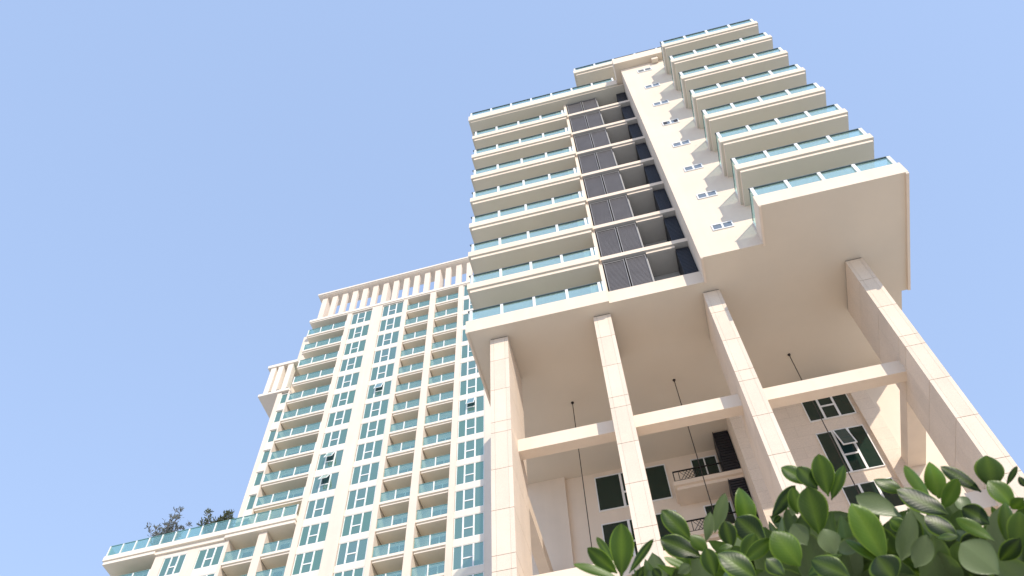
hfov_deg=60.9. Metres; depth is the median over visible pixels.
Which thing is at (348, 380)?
window
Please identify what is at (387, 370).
window
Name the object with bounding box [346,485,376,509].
window
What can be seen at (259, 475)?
narrow window
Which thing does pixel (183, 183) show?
sky
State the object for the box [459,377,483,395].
window
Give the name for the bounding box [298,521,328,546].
window
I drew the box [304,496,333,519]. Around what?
window
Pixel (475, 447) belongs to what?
window
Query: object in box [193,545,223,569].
window
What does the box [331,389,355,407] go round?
window
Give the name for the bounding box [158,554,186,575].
window
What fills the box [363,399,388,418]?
window
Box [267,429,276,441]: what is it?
narrow window
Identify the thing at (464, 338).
window
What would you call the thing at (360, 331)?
window
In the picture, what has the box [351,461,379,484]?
window
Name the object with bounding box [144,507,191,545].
roof shrub
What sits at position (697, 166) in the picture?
small window
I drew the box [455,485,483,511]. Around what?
window
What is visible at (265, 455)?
narrow window
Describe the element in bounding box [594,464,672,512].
window
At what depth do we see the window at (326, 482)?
78.38 m
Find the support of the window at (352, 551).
in the apartment block
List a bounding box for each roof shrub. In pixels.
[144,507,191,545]
[196,508,235,533]
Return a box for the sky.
[0,0,1023,575]
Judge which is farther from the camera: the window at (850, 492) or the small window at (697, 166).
the small window at (697, 166)
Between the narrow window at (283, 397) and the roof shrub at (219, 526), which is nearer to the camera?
the roof shrub at (219, 526)
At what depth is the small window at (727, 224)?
36.27 m
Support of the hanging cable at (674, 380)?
hanging from the apartment tower
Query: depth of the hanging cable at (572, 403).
33.95 m
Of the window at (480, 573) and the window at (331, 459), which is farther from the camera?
the window at (331, 459)
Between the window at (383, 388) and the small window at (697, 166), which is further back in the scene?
the window at (383, 388)
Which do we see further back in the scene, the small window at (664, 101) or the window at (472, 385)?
the window at (472, 385)
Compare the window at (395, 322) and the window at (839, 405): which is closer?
the window at (839, 405)
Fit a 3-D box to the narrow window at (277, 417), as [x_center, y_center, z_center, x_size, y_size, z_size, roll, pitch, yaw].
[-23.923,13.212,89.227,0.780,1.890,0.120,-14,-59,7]
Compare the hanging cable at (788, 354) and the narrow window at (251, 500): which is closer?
the hanging cable at (788, 354)
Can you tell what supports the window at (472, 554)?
in the apartment block
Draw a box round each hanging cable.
[571,402,591,546]
[673,379,718,529]
[787,353,859,493]
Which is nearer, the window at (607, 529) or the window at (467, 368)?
the window at (607, 529)
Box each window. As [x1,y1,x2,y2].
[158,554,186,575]
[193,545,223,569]
[242,519,248,525]
[245,494,256,509]
[253,471,263,485]
[260,450,269,463]
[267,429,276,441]
[273,410,282,422]
[279,393,287,403]
[291,548,323,575]
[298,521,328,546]
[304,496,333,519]
[311,472,338,493]
[316,449,343,470]
[321,428,347,448]
[326,408,351,427]
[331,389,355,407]
[334,567,363,575]
[335,372,359,389]
[336,537,368,565]
[340,355,362,371]
[341,510,372,536]
[343,339,365,355]
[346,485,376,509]
[347,324,368,339]
[351,310,371,324]
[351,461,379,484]
[355,439,382,461]
[359,418,386,439]
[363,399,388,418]
[366,380,391,399]
[370,363,394,380]
[373,346,396,363]
[376,330,399,346]
[379,316,401,331]
[382,301,403,316]
[452,541,483,570]
[453,512,483,539]
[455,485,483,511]
[456,460,483,484]
[457,437,483,460]
[458,415,483,437]
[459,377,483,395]
[459,395,483,415]
[460,360,478,376]
[461,344,472,358]
[462,313,468,325]
[462,329,467,341]
[463,298,472,310]
[464,285,468,295]
[465,572,483,575]
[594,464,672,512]
[601,510,675,556]
[637,67,651,72]
[644,82,659,88]
[652,99,668,106]
[662,118,679,125]
[672,139,690,147]
[683,163,703,171]
[696,190,717,199]
[711,220,733,230]
[801,394,856,422]
[815,424,885,473]
[842,477,904,505]
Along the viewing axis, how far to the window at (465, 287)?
99.93 m
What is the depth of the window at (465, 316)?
95.05 m
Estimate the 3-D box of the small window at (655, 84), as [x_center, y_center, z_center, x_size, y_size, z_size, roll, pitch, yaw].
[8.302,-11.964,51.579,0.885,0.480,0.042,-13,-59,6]
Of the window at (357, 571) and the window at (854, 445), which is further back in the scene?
the window at (357, 571)
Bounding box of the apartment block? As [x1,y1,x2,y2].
[102,256,491,575]
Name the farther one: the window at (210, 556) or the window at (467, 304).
the window at (467, 304)
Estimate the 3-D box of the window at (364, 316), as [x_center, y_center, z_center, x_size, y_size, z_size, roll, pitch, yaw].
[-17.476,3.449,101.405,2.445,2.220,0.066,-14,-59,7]
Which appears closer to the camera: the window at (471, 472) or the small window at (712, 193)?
the small window at (712, 193)
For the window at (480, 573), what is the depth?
64.91 m
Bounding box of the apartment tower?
[465,19,1023,575]
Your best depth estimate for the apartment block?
80.19 m
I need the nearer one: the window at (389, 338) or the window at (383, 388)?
the window at (383, 388)
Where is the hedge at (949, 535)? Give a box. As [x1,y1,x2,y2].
[573,454,1023,575]
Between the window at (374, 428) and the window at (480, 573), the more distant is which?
the window at (374, 428)
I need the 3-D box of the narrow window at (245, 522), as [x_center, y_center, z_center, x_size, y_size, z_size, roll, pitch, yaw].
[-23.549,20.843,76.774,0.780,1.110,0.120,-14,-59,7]
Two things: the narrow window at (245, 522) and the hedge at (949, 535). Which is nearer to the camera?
the hedge at (949, 535)
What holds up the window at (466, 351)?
in the apartment block
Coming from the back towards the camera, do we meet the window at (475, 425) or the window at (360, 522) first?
the window at (475, 425)
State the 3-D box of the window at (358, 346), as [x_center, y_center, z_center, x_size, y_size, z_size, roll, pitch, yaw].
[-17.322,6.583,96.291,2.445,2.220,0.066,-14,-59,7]
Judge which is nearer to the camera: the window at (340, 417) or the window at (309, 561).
the window at (309, 561)
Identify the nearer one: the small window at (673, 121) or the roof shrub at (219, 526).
the small window at (673, 121)
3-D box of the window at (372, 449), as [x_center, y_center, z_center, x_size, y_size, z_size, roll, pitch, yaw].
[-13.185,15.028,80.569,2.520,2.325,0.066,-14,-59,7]
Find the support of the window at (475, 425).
in the apartment block
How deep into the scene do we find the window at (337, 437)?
83.55 m
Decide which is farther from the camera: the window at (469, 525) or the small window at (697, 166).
the window at (469, 525)
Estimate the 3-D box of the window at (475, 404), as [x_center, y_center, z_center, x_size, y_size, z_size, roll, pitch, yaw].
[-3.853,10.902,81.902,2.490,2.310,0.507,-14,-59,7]
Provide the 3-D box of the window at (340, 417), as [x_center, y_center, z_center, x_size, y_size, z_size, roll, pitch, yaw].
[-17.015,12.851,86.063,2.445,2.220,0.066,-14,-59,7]
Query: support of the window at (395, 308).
in the apartment block
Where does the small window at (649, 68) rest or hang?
in the apartment tower
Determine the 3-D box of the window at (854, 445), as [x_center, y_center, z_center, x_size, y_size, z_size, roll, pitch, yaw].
[13.264,6.182,34.305,1.905,2.385,0.541,-13,-59,6]
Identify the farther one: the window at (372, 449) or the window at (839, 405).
the window at (372, 449)
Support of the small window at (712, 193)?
in the apartment tower
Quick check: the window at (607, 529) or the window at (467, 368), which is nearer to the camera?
the window at (607, 529)
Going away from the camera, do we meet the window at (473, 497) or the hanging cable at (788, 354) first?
the hanging cable at (788, 354)
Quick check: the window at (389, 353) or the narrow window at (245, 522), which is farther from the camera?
the window at (389, 353)
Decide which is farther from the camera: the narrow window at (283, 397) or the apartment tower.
the narrow window at (283, 397)
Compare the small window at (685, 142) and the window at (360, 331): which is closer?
the small window at (685, 142)
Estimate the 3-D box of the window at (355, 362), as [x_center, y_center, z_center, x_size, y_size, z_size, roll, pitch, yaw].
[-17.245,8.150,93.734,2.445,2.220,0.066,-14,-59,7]
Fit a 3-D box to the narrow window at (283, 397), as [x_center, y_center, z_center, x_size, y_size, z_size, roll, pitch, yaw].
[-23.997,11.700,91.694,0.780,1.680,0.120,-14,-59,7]

